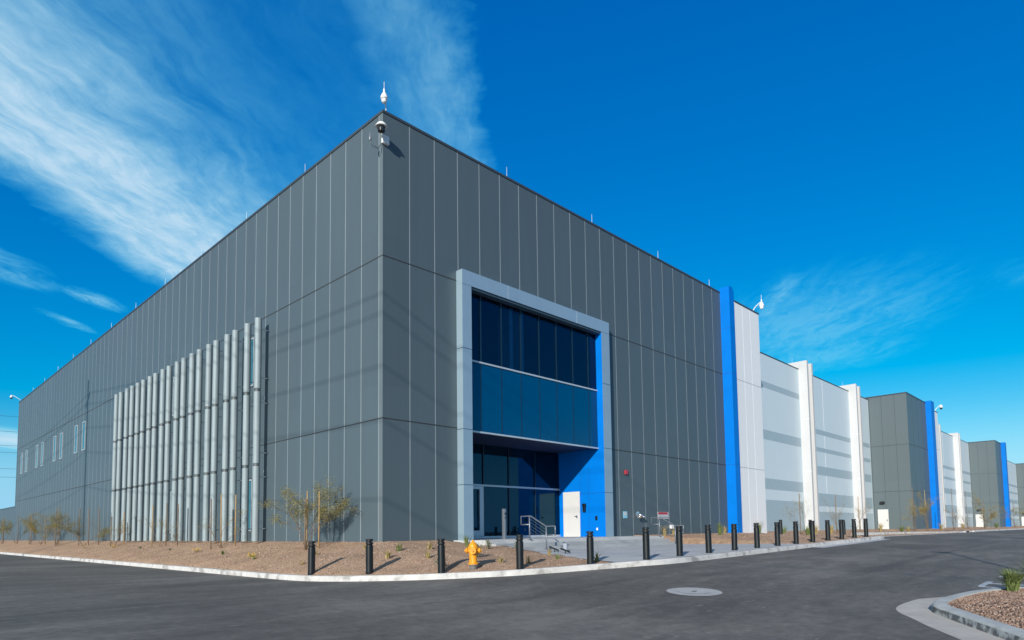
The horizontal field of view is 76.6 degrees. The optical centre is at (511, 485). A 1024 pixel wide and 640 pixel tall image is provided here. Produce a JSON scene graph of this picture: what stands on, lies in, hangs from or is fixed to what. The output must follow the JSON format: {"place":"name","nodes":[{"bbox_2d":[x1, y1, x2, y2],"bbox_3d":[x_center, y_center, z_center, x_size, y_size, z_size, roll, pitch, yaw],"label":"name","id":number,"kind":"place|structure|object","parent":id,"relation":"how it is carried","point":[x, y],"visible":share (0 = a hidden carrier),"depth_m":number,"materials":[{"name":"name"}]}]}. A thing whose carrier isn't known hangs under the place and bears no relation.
{"place":"outdoors","nodes":[
{"label":"outdoors","id":0,"kind":"place"},
{"bbox_2d":[0,529,1023,639],"bbox_3d":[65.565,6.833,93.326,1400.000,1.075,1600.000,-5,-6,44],"label":"road","id":1,"kind":"structure","parent":0,"point":[860,591],"depth_m":12.64,"materials":[{"name":"grey asphalt"}]},
{"bbox_2d":[0,506,14,539],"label":"annex building","id":2,"kind":"structure","parent":1,"relation":"on","point":[8,513],"depth_m":74.02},
{"bbox_2d":[13,109,766,541],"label":"office building","id":3,"kind":"structure","parent":1,"relation":"on","point":[457,345],"depth_m":29.19,"materials":[{"name":"metal"}]},
{"bbox_2d":[20,452,22,473],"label":"window","id":4,"kind":"structure","parent":3,"relation":"in","point":[21,466],"depth_m":69.47,"materials":[{"name":"glass"}]},
{"bbox_2d":[25,450,27,471],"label":"window","id":5,"kind":"structure","parent":3,"relation":"in","point":[26,454],"depth_m":67.71,"materials":[{"name":"glass"}]},
{"bbox_2d":[35,445,37,467],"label":"window","id":6,"kind":"structure","parent":3,"relation":"in","point":[36,460],"depth_m":63.89,"materials":[{"name":"glass"}]},
{"bbox_2d":[40,442,43,465],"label":"window","id":7,"kind":"structure","parent":3,"relation":"in","point":[42,444],"depth_m":62.18,"materials":[{"name":"glass"}]},
{"bbox_2d":[53,436,55,461],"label":"window","id":8,"kind":"structure","parent":3,"relation":"in","point":[54,439],"depth_m":58.44,"materials":[{"name":"glass"}]},
{"bbox_2d":[59,432,62,458],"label":"window","id":9,"kind":"structure","parent":3,"relation":"in","point":[61,434],"depth_m":56.66,"materials":[{"name":"glass"}]},
{"bbox_2d":[74,425,77,453],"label":"window","id":10,"kind":"structure","parent":3,"relation":"in","point":[76,427],"depth_m":52.97,"materials":[{"name":"glass"}]},
{"bbox_2d":[81,421,85,450],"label":"window","id":11,"kind":"structure","parent":3,"relation":"in","point":[83,423],"depth_m":51.21,"materials":[{"name":"glass"}]},
{"bbox_2d":[170,491,171,532],"bbox_3d":[-19.124,1.476,36.471,0.500,2.350,0.050,-5,-6,44],"label":"window","id":12,"kind":"structure","parent":3,"relation":"in","point":[171,491],"depth_m":36.60,"materials":[{"name":"glass"}]},
{"bbox_2d":[172,377,173,415],"bbox_3d":[-19.208,-5.107,36.933,0.500,2.250,0.050,-5,-6,44],"label":"window","id":13,"kind":"structure","parent":3,"relation":"in","point":[173,377],"depth_m":37.05,"materials":[{"name":"metal"}]},
{"bbox_2d":[248,479,251,530],"bbox_3d":[-11.908,0.890,29.428,0.500,2.350,0.050,-5,-6,44],"label":"window","id":14,"kind":"structure","parent":3,"relation":"in","point":[250,481],"depth_m":29.38,"materials":[{"name":"metal"}]},
{"bbox_2d":[251,337,254,386],"bbox_3d":[-11.992,-5.694,29.890,0.500,2.250,0.050,-5,-6,44],"label":"window","id":15,"kind":"structure","parent":3,"relation":"in","point":[252,339],"depth_m":29.84,"materials":[{"name":"glass"}]},
{"bbox_2d":[369,121,388,148],"bbox_3d":[-4.544,-12.283,22.741,0.617,0.736,0.770,-5,-6,44],"label":"security camera","id":16,"kind":"object","parent":3,"relation":"attached to","point":[381,126],"depth_m":22.66,"materials":[{"name":"white plastic"}]},
{"bbox_2d":[380,89,387,110],"bbox_3d":[-4.555,-13.922,23.274,0.280,1.020,0.528,-1,-4,8],"label":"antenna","id":17,"kind":"object","parent":3,"relation":"on","point":[384,97],"visible":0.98,"depth_m":23.07,"materials":[{"name":"white plastic"}]},
{"bbox_2d":[473,486,483,535],"bbox_3d":[-1.750,1.101,28.328,0.077,2.205,1.350,-5,-6,44],"label":"entrance door","id":18,"kind":"structure","parent":3,"relation":"in","point":[480,488],"depth_m":28.67,"materials":[{"name":"metal"}]},
{"bbox_2d":[480,296,588,387],"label":"window mullions","id":19,"kind":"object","parent":3,"relation":"in","point":[480,296],"depth_m":28.37,"materials":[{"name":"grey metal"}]},
{"bbox_2d":[563,491,580,536],"bbox_3d":[2.916,1.407,32.017,1.050,2.210,0.115,-5,-6,44],"label":"side door","id":20,"kind":"structure","parent":3,"relation":"in","point":[571,500],"depth_m":32.02,"materials":[{"name":"metal"}]},
{"bbox_2d":[582,503,585,511],"bbox_3d":[3.498,1.060,31.452,0.170,0.400,0.127,-5,-6,44],"label":"wall sconce","id":21,"kind":"object","parent":3,"relation":"attached to","point":[584,506],"depth_m":31.41,"materials":[{"name":"black metal"}]},
{"bbox_2d":[636,512,644,517],"bbox_3d":[6.539,1.486,33.066,0.350,0.362,0.532,-5,-6,44],"label":"fire connection","id":22,"kind":"object","parent":3,"relation":"attached to","point":[638,515],"visible":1,"depth_m":33.08,"materials":[{"name":"silver metal"}]},
{"bbox_2d":[658,512,668,518],"bbox_3d":[8.139,1.597,34.891,0.026,0.370,1.050,-5,-6,44],"label":"notice sign","id":23,"kind":"object","parent":3,"relation":"attached to","point":[664,515],"visible":0.98,"depth_m":34.90,"materials":[{"name":"red metal"}]},
{"bbox_2d":[753,299,763,309],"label":"security camera","id":24,"kind":"object","parent":3,"relation":"on","point":[761,305],"visible":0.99,"depth_m":45.27,"materials":[{"name":"white plastic"}]},
{"bbox_2d":[0,528,1023,581],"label":"kerb","id":25,"kind":"structure","parent":1,"relation":"on","point":[431,576],"depth_m":18.57,"materials":[{"name":"concrete"}]},
{"bbox_2d":[666,587,721,595],"bbox_3d":[3.774,2.191,13.435,1.120,0.072,1.120,-5,-6,44],"label":"manhole","id":26,"kind":"object","parent":1,"relation":"on","point":[691,591],"visible":1,"depth_m":13.41,"materials":[{"name":"concrete"}]},
{"bbox_2d":[760,352,874,530],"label":"storage wing","id":27,"kind":"structure","parent":1,"relation":"on","point":[816,436],"depth_m":60.44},
{"bbox_2d":[818,539,888,547],"bbox_3d":[15.773,2.615,29.744,0.450,0.186,9.558,-5,-6,44],"label":"gutter pan","id":28,"kind":"object","parent":1,"relation":"on","point":[851,543],"visible":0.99,"depth_m":29.18,"materials":[{"name":"concrete"}]},
{"bbox_2d":[865,392,943,528],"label":"stair tower","id":29,"kind":"structure","parent":1,"relation":"on","point":[904,445],"depth_m":74.53,"materials":[{"name":"metal"}]},
{"bbox_2d":[878,509,888,528],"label":"door","id":30,"kind":"structure","parent":29,"relation":"in","point":[883,517],"depth_m":74.13,"materials":[{"name":"metal"}]},
{"bbox_2d":[851,531,958,534],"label":"planter kerb","id":31,"kind":"structure","parent":1,"relation":"on","point":[873,533],"depth_m":46.93,"materials":[{"name":"concrete"}]},
{"bbox_2d":[896,597,1004,639],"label":"island gutter pan","id":32,"kind":"object","parent":1,"relation":"on","point":[919,610],"visible":0.75,"depth_m":10.24,"materials":[{"name":"concrete"}]},
{"bbox_2d":[938,423,972,527],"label":"storage wing","id":33,"kind":"structure","parent":1,"relation":"on","point":[954,463],"depth_m":107.68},
{"bbox_2d":[931,586,1023,639],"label":"island kerb","id":34,"kind":"structure","parent":1,"relation":"on","point":[941,607],"depth_m":9.86,"materials":[{"name":"concrete"}]},
{"bbox_2d":[948,588,1023,629],"bbox_3d":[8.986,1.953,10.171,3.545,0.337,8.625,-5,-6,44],"label":"loose gravel","id":35,"kind":"structure","parent":34,"relation":"in","point":[992,600],"depth_m":10.73,"materials":[{"name":"brown gravel"}]},
{"bbox_2d":[991,566,1023,591],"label":"grass tuft","id":36,"kind":"object","parent":35,"relation":"on","point":[1012,582],"visible":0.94,"depth_m":12.22,"materials":[{"name":"green plant"}]},
{"bbox_2d":[1008,558,1023,572],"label":"grass tuft","id":37,"kind":"object","parent":35,"relation":"on","point":[1022,562],"visible":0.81,"depth_m":12.70,"materials":[{"name":"green plant"}]},
{"bbox_2d":[967,440,1011,526],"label":"stair tower","id":38,"kind":"structure","parent":1,"relation":"on","point":[989,474],"depth_m":116.69,"materials":[{"name":"metal"}]},
{"bbox_2d":[976,514,983,526],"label":"door","id":39,"kind":"structure","parent":38,"relation":"in","point":[979,522],"depth_m":116.57,"materials":[{"name":"metal"}]},
{"bbox_2d":[978,572,1023,587],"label":"road marking","id":40,"kind":"object","parent":1,"relation":"on","point":[984,584],"visible":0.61,"depth_m":14.56,"materials":[{"name":"white paint"}]},
{"bbox_2d":[1007,460,1019,525],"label":"storage wing","id":41,"kind":"structure","parent":1,"relation":"on","point":[1012,480],"depth_m":154.99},
{"bbox_2d":[1016,463,1023,525],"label":"stair tower","id":42,"kind":"structure","parent":1,"relation":"on","point":[1020,476],"depth_m":159.73,"materials":[{"name":"metal"}]},
{"bbox_2d":[0,526,1023,575],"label":"gravel bed","id":43,"kind":"object","parent":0,"point":[49,548],"visible":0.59,"depth_m":22.92,"materials":[{"name":"brown gravel"}]},
{"bbox_2d":[0,518,12,543],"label":"sapling","id":44,"kind":"object","parent":43,"relation":"on","point":[3,522],"visible":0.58,"depth_m":67.34,"materials":[{"name":"green plant"}]},
{"bbox_2d":[0,517,28,543],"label":"sapling","id":45,"kind":"object","parent":43,"relation":"on","point":[6,528],"visible":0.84,"depth_m":60.99,"materials":[{"name":"green plant"}]},
{"bbox_2d":[18,512,44,544],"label":"sapling","id":46,"kind":"object","parent":43,"relation":"on","point":[28,521],"visible":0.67,"depth_m":56.71,"materials":[{"name":"green plant"}]},
{"bbox_2d":[26,513,59,544],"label":"sapling","id":47,"kind":"object","parent":43,"relation":"on","point":[32,527],"visible":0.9,"depth_m":53.22,"materials":[{"name":"green plant"}]},
{"bbox_2d":[42,506,69,545],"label":"sapling","id":48,"kind":"object","parent":43,"relation":"on","point":[57,526],"visible":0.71,"depth_m":49.17,"materials":[{"name":"green plant"}]},
{"bbox_2d":[44,508,109,545],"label":"sapling","id":49,"kind":"object","parent":43,"relation":"on","point":[67,527],"visible":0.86,"depth_m":43.56,"materials":[{"name":"green plant"}]},
{"bbox_2d":[88,512,131,545],"bbox_3d":[-24.073,2.665,39.090,1.817,2.164,2.713,-5,-6,44],"label":"sapling","id":50,"kind":"object","parent":43,"relation":"on","point":[122,530],"visible":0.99,"depth_m":39.07,"materials":[{"name":"brown plant"}]},
{"bbox_2d":[132,503,178,546],"bbox_3d":[-17.839,2.097,33.543,2.809,2.390,2.336,-3,-4,27],"label":"sapling","id":51,"kind":"object","parent":43,"relation":"on","point":[166,527],"visible":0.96,"depth_m":33.29,"materials":[{"name":"brown plant"}]},
{"bbox_2d":[110,317,268,541],"bbox_3d":[-18.614,-1.851,35.728,21.745,9.770,0.629,-5,-6,44],"label":"tube screen","id":52,"kind":"object","parent":43,"relation":"on","point":[132,410],"visible":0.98,"depth_m":33.70,"materials":[{"name":"metal"}]},
{"bbox_2d":[195,491,251,548],"bbox_3d":[-12.522,1.510,28.030,2.324,2.645,1.937,0,-4,-16],"label":"sapling","id":53,"kind":"object","parent":43,"relation":"on","point":[221,522],"visible":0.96,"depth_m":28.09,"materials":[{"name":"green plant"}]},
{"bbox_2d":[258,475,357,550],"bbox_3d":[-7.144,0.961,22.759,2.809,2.807,2.970,-5,-6,44],"label":"sapling","id":54,"kind":"object","parent":43,"relation":"on","point":[321,515],"visible":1,"depth_m":22.92,"materials":[{"name":"green plant"}]},
{"bbox_2d":[308,541,315,574],"bbox_3d":[-5.608,2.064,18.148,0.212,1.035,0.212,0,-5,-10],"label":"bollard","id":55,"kind":"object","parent":43,"relation":"on","point":[311,557],"visible":0.94,"depth_m":18.07,"materials":[{"name":"black metal"}]},
{"bbox_2d":[365,539,372,574],"bbox_3d":[-3.842,1.950,17.479,0.212,1.035,0.212,-1,-3,3],"label":"bollard","id":56,"kind":"object","parent":43,"relation":"on","point":[369,556],"visible":0.92,"depth_m":17.40,"materials":[{"name":"black metal"}]},
{"bbox_2d":[384,551,391,558],"bbox_3d":[-3.608,1.992,19.093,0.343,0.312,0.447,2,-5,-32],"label":"grass tuft","id":57,"kind":"object","parent":43,"relation":"on","point":[387,556],"visible":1,"depth_m":19.02,"materials":[{"name":"yellow plant"}]},
{"bbox_2d":[395,543,401,550],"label":"grass tuft","id":58,"kind":"object","parent":43,"relation":"on","point":[398,548],"visible":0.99,"depth_m":20.20,"materials":[{"name":"green plant"}]},
{"bbox_2d":[425,550,430,558],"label":"grass tuft","id":59,"kind":"object","parent":43,"relation":"on","point":[427,555],"visible":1,"depth_m":18.87,"materials":[{"name":"yellow plant"}]},
{"bbox_2d":[426,541,433,548],"bbox_3d":[-2.631,1.871,20.656,0.413,0.311,0.357,-3,-5,32],"label":"grass tuft","id":60,"kind":"object","parent":43,"relation":"on","point":[429,546],"visible":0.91,"depth_m":20.68,"materials":[{"name":"plant"}]},
{"bbox_2d":[437,539,444,572],"bbox_3d":[-1.853,1.904,17.020,0.212,1.035,0.212,-4,-5,31],"label":"bollard","id":61,"kind":"object","parent":43,"relation":"on","point":[441,554],"visible":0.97,"depth_m":16.94,"materials":[{"name":"black metal"}]},
{"bbox_2d":[462,534,472,545],"bbox_3d":[-1.591,1.880,22.524,0.435,0.435,0.490,1,-4,-26],"label":"grass tuft","id":62,"kind":"object","parent":43,"relation":"on","point":[465,538],"visible":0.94,"depth_m":22.44,"materials":[{"name":"green plant"}]},
{"bbox_2d":[464,540,481,569],"bbox_3d":[-1.042,1.941,17.361,0.396,0.990,0.396,-5,-6,44],"label":"fire hydrant","id":63,"kind":"object","parent":43,"relation":"on","point":[473,549],"visible":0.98,"depth_m":17.28,"materials":[{"name":"yellow metal"}]},
{"bbox_2d":[485,539,492,548],"bbox_3d":[-0.792,1.915,21.579,0.273,0.421,0.389,-3,-4,24],"label":"shrub","id":64,"kind":"object","parent":43,"relation":"on","point":[488,543],"visible":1,"depth_m":21.53,"materials":[{"name":"green plant"}]},
{"bbox_2d":[516,534,523,568],"bbox_3d":[0.209,1.819,17.311,0.212,1.035,0.212,-2,-4,12],"label":"bollard","id":65,"kind":"object","parent":43,"relation":"on","point":[519,554],"visible":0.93,"depth_m":17.23,"materials":[{"name":"black metal"}]},
{"bbox_2d":[526,556,532,563],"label":"grass tuft","id":66,"kind":"object","parent":43,"relation":"on","point":[528,561],"visible":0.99,"depth_m":18.09,"materials":[{"name":"green plant"}]},
{"bbox_2d":[454,536,674,550],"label":"entrance steps","id":67,"kind":"structure","parent":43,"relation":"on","point":[535,543],"depth_m":26.34,"materials":[{"name":"concrete"}]},
{"bbox_2d":[502,509,505,538],"bbox_3d":[-0.315,1.549,26.376,0.144,1.230,0.130,-5,-6,44],"label":"push button post","id":68,"kind":"object","parent":67,"relation":"on","point":[503,523],"visible":0.94,"depth_m":26.33,"materials":[{"name":"metal"}]},
{"bbox_2d":[521,515,555,549],"bbox_3d":[0.971,1.759,24.353,1.767,1.308,0.140,-5,-6,44],"label":"handrail","id":69,"kind":"object","parent":67,"relation":"on","point":[545,528],"visible":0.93,"depth_m":24.25,"materials":[{"name":"metal"}]},
{"bbox_2d":[651,517,683,543],"bbox_3d":[7.407,2.137,30.916,1.767,1.308,0.140,-5,-6,44],"label":"handrail","id":70,"kind":"object","parent":67,"relation":"on","point":[665,525],"visible":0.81,"depth_m":30.98,"materials":[{"name":"metal"}]},
{"bbox_2d":[586,531,593,563],"bbox_3d":[2.175,1.781,18.015,0.212,1.035,0.212,-1,-4,0],"label":"bollard","id":71,"kind":"object","parent":43,"relation":"on","point":[590,548],"visible":0.96,"depth_m":17.94,"materials":[{"name":"black metal"}]},
{"bbox_2d":[594,550,602,561],"bbox_3d":[2.436,1.997,18.579,0.513,0.377,0.568,-1,-4,0],"label":"grass tuft","id":72,"kind":"object","parent":43,"relation":"on","point":[596,558],"visible":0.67,"depth_m":18.52,"materials":[{"name":"green plant"}]},
{"bbox_2d":[642,527,649,559],"bbox_3d":[3.864,1.710,18.676,0.212,1.035,0.212,1,-5,-27],"label":"bollard","id":73,"kind":"object","parent":43,"relation":"on","point":[646,544],"visible":0.95,"depth_m":18.60,"materials":[{"name":"black metal"}]},
{"bbox_2d":[661,526,666,535],"bbox_3d":[7.551,2.213,32.322,0.709,0.573,0.702,0,-4,-5],"label":"grass tuft","id":74,"kind":"object","parent":43,"relation":"on","point":[664,532],"visible":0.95,"depth_m":32.23,"materials":[{"name":"yellow plant"}]},
{"bbox_2d":[676,526,682,557],"bbox_3d":[5.165,1.755,20.001,0.212,1.035,0.212,2,-5,-37],"label":"bollard","id":75,"kind":"object","parent":43,"relation":"on","point":[679,543],"visible":0.94,"depth_m":19.93,"materials":[{"name":"black metal"}]},
{"bbox_2d":[705,525,711,554],"bbox_3d":[6.461,1.800,21.329,0.212,1.035,0.212,-4,-4,30],"label":"bollard","id":76,"kind":"object","parent":43,"relation":"on","point":[708,542],"visible":0.93,"depth_m":21.25,"materials":[{"name":"black metal"}]},
{"bbox_2d":[715,522,724,534],"bbox_3d":[11.225,2.273,34.997,0.634,0.786,0.705,-5,-6,44],"label":"grass tuft","id":77,"kind":"object","parent":43,"relation":"on","point":[720,530],"visible":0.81,"depth_m":34.96,"materials":[{"name":"green plant"}]},
{"bbox_2d":[731,524,737,551],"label":"bollard","id":78,"kind":"object","parent":43,"relation":"on","point":[734,537],"visible":0.95,"depth_m":22.58,"materials":[{"name":"black metal"}]},
{"bbox_2d":[753,523,759,547],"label":"bollard","id":79,"kind":"object","parent":43,"relation":"on","point":[756,537],"visible":0.98,"depth_m":23.91,"materials":[{"name":"black metal"}]},
{"bbox_2d":[774,522,780,545],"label":"bollard","id":80,"kind":"object","parent":43,"relation":"on","point":[777,533],"visible":0.92,"depth_m":25.24,"materials":[{"name":"black metal"}]},
{"bbox_2d":[778,520,782,533],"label":"bollard","id":81,"kind":"object","parent":43,"relation":"on","point":[781,527],"visible":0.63,"depth_m":37.03,"materials":[{"name":"black metal"}]},
{"bbox_2d":[780,494,810,533],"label":"sapling","id":82,"kind":"object","parent":43,"relation":"on","point":[799,501],"visible":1,"depth_m":41.89,"materials":[{"name":"brown plant"}]},
{"bbox_2d":[793,521,798,543],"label":"bollard","id":83,"kind":"object","parent":43,"relation":"on","point":[795,533],"visible":0.94,"depth_m":26.57,"materials":[{"name":"black metal"}]},
{"bbox_2d":[802,526,809,534],"bbox_3d":[16.168,2.391,35.505,0.984,0.629,0.813,-5,-6,44],"label":"grass tuft","id":84,"kind":"object","parent":43,"relation":"on","point":[807,530],"visible":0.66,"depth_m":35.43,"materials":[{"name":"green plant"}]},
{"bbox_2d":[810,521,815,541],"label":"bollard","id":85,"kind":"object","parent":43,"relation":"on","point":[812,531],"visible":0.95,"depth_m":27.90,"materials":[{"name":"black metal"}]},
{"bbox_2d":[825,520,830,540],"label":"bollard","id":86,"kind":"object","parent":43,"relation":"on","point":[827,529],"visible":0.94,"depth_m":29.24,"materials":[{"name":"black metal"}]},
{"bbox_2d":[830,524,834,533],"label":"grass tuft","id":87,"kind":"object","parent":43,"relation":"on","point":[831,529],"visible":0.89,"depth_m":45.85,"materials":[{"name":"yellow plant"}]},
{"bbox_2d":[822,494,845,533],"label":"sapling","id":88,"kind":"object","parent":43,"relation":"on","point":[835,503],"visible":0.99,"depth_m":47.86,"materials":[{"name":"brown plant"}]},
{"bbox_2d":[839,519,843,538],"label":"bollard","id":89,"kind":"object","parent":43,"relation":"on","point":[841,530],"visible":0.94,"depth_m":30.56,"materials":[{"name":"black metal"}]},
{"bbox_2d":[851,519,856,537],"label":"bollard","id":90,"kind":"object","parent":43,"relation":"on","point":[854,532],"visible":0.94,"depth_m":31.88,"materials":[{"name":"black metal"}]},
{"bbox_2d":[847,502,871,531],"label":"sapling","id":91,"kind":"object","parent":43,"relation":"on","point":[859,515],"visible":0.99,"depth_m":52.25,"materials":[{"name":"brown plant"}]},
{"bbox_2d":[863,518,868,536],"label":"bollard","id":92,"kind":"object","parent":43,"relation":"on","point":[865,520],"visible":0.94,"depth_m":33.22,"materials":[{"name":"black metal"}]},
{"bbox_2d":[901,490,923,530],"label":"sapling","id":93,"kind":"object","parent":43,"relation":"on","point":[913,521],"visible":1,"depth_m":60.35,"materials":[{"name":"brown plant"}]},
{"bbox_2d":[907,490,937,530],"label":"sapling","id":94,"kind":"object","parent":43,"relation":"on","point":[925,508],"visible":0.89,"depth_m":62.41,"materials":[{"name":"green plant"}]},
{"bbox_2d":[943,490,959,528],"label":"sapling","id":95,"kind":"object","parent":43,"relation":"on","point":[952,512],"visible":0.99,"depth_m":71.20,"materials":[{"name":"green plant"}]},
{"bbox_2d":[953,491,975,527],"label":"sapling","id":96,"kind":"object","parent":43,"relation":"on","point":[966,512],"visible":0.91,"depth_m":76.98,"materials":[{"name":"brown plant"}]},
{"bbox_2d":[970,491,997,527],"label":"sapling","id":97,"kind":"object","parent":43,"relation":"on","point":[991,514],"visible":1,"depth_m":84.52,"materials":[{"name":"green plant"}]},
{"bbox_2d":[994,499,1023,526],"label":"sapling","id":98,"kind":"object","parent":43,"relation":"on","point":[1020,510],"visible":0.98,"depth_m":103.52,"materials":[{"name":"green plant"}]},
{"bbox_2d":[0,0,1023,508],"label":"sky","id":99,"kind":"structure","parent":0,"point":[854,169],"materials":[{"name":"blue"}]},
{"bbox_2d":[531,544,798,561],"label":"walkway","id":100,"kind":"structure","parent":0,"point":[622,553],"depth_m":22.85,"materials":[{"name":"concrete"}]},
{"bbox_2d":[563,543,567,549],"bbox_3d":[1.947,2.229,23.649,0.175,0.280,0.180,-5,-6,44],"label":"cleanout cap","id":101,"kind":"object","parent":100,"relation":"on","point":[565,545],"visible":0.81,"depth_m":23.58,"materials":[{"name":"white plastic"}]}
]}

